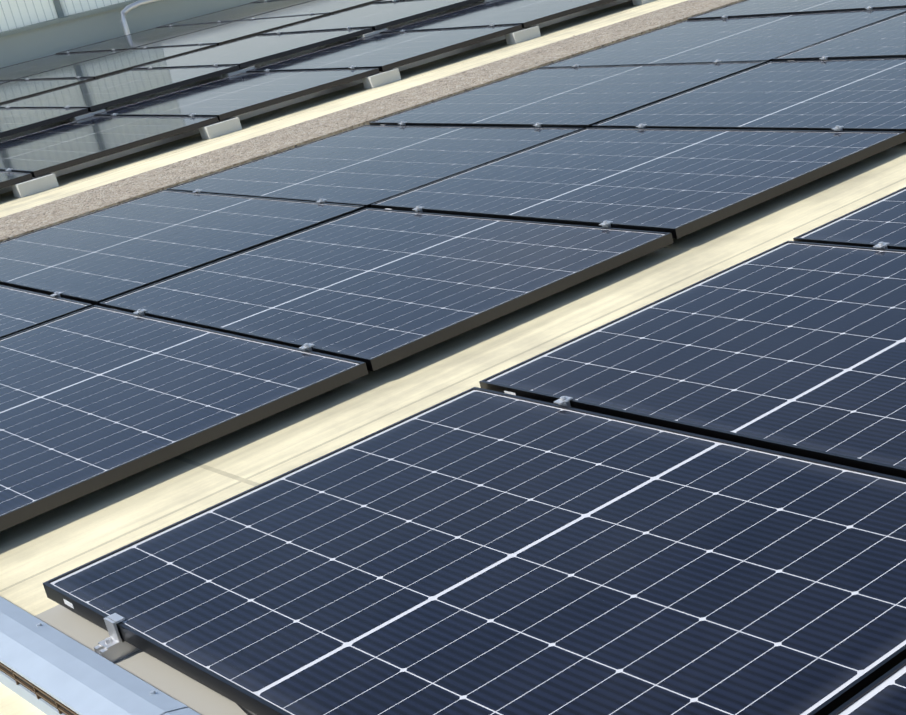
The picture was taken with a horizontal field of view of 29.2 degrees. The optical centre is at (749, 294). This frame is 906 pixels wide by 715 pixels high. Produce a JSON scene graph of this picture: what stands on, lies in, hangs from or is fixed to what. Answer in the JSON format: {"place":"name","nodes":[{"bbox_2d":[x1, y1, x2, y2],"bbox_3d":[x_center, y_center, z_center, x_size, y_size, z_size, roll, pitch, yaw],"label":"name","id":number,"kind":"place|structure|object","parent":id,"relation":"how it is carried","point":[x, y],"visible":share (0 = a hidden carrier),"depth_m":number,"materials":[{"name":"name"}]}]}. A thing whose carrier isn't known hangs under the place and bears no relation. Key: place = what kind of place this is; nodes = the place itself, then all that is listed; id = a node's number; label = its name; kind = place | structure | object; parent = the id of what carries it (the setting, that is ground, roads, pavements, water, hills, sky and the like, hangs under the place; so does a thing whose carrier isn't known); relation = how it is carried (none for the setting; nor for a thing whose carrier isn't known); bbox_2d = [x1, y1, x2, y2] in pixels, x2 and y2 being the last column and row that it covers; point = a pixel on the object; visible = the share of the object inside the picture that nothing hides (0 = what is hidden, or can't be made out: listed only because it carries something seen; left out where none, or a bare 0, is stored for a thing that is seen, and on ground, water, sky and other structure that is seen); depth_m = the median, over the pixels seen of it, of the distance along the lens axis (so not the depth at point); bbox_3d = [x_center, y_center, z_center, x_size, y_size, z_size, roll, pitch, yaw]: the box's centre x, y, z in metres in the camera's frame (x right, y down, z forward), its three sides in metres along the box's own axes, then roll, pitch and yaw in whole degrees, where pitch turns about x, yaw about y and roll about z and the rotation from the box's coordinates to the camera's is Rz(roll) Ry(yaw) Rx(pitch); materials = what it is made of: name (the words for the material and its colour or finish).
{"place":"outdoors","nodes":[
{"label":"outdoors","id":0,"kind":"place"},
{"bbox_2d":[0,0,905,714],"bbox_3d":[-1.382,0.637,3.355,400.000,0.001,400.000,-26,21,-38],"label":"roof","id":1,"kind":"structure","parent":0,"point":[36,552],"depth_m":4.50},
{"bbox_2d":[0,596,199,714],"bbox_3d":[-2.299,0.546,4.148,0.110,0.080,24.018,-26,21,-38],"label":"flashing","id":2,"kind":"object","parent":1,"relation":"on","point":[46,669],"visible":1,"depth_m":2.92,"materials":[{"name":"grey metal"}]},
{"bbox_2d":[0,0,257,67],"bbox_3d":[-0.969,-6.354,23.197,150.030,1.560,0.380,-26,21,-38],"label":"wall","id":3,"kind":"structure","parent":1,"relation":"on","point":[32,29],"depth_m":17.72,"materials":[{"name":"grey"}]},
{"bbox_2d":[34,604,246,714],"bbox_3d":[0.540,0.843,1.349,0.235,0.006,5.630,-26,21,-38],"label":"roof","id":4,"kind":"structure","parent":1,"relation":"on","point":[189,692],"depth_m":3.01,"materials":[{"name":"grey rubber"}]},
{"bbox_2d":[236,703,255,714],"bbox_3d":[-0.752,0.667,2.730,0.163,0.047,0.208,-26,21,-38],"label":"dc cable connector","id":5,"kind":"object","parent":4,"relation":"on","point":[246,711],"visible":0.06,"depth_m":2.73,"materials":[{"name":"black"}]},
{"bbox_2d":[120,0,160,34],"bbox_3d":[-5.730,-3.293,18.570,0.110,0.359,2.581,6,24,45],"label":"pipe","id":6,"kind":"object","parent":1,"relation":"on","point":[127,9],"visible":0.9,"depth_m":17.76,"materials":[{"name":"silver metal"}]},
{"bbox_2d":[0,0,380,104],"bbox_3d":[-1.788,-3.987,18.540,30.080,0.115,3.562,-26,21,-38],"label":"solar array","id":7,"kind":"object","parent":1,"relation":"on","point":[58,70],"visible":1,"depth_m":15.01,"materials":[{"name":"grey"}]},
{"bbox_2d":[0,0,481,141],"bbox_3d":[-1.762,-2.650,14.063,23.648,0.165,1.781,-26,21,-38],"label":"solar array","id":8,"kind":"object","parent":1,"relation":"on","point":[36,113],"visible":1,"depth_m":11.99,"materials":[{"name":"grey"}]},
{"bbox_2d":[70,0,492,121],"bbox_3d":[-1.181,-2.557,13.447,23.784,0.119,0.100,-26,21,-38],"label":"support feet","id":9,"kind":"object","parent":1,"relation":"on","point":[241,70],"visible":0.12,"depth_m":11.40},
{"bbox_2d":[11,0,655,197],"bbox_3d":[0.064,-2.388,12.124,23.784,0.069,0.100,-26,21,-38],"label":"support blocks","id":10,"kind":"structure","parent":1,"relation":"on","point":[38,184],"depth_m":9.46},
{"bbox_2d":[0,0,629,193],"bbox_3d":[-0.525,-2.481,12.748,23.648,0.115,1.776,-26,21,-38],"label":"solar array","id":11,"kind":"object","parent":10,"relation":"on","point":[90,141],"visible":1,"depth_m":10.37,"materials":[{"name":"grey"}]},
{"bbox_2d":[0,0,744,241],"bbox_3d":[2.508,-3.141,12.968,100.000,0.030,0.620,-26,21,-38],"label":"gravel strip","id":12,"kind":"object","parent":1,"relation":"on","point":[42,216],"depth_m":8.79,"materials":[{"name":"beige gravel"}]},
{"bbox_2d":[0,0,905,530],"bbox_3d":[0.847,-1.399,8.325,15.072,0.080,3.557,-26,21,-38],"label":"solar array","id":13,"kind":"object","parent":1,"relation":"on","point":[144,332],"visible":1,"depth_m":5.82,"materials":[{"name":"blue"}]},
{"bbox_2d":[43,187,905,714],"bbox_3d":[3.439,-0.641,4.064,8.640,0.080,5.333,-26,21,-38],"label":"solar array","id":14,"kind":"object","parent":1,"relation":"on","point":[691,499],"visible":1,"depth_m":3.11,"materials":[{"name":"blue"}]}
]}

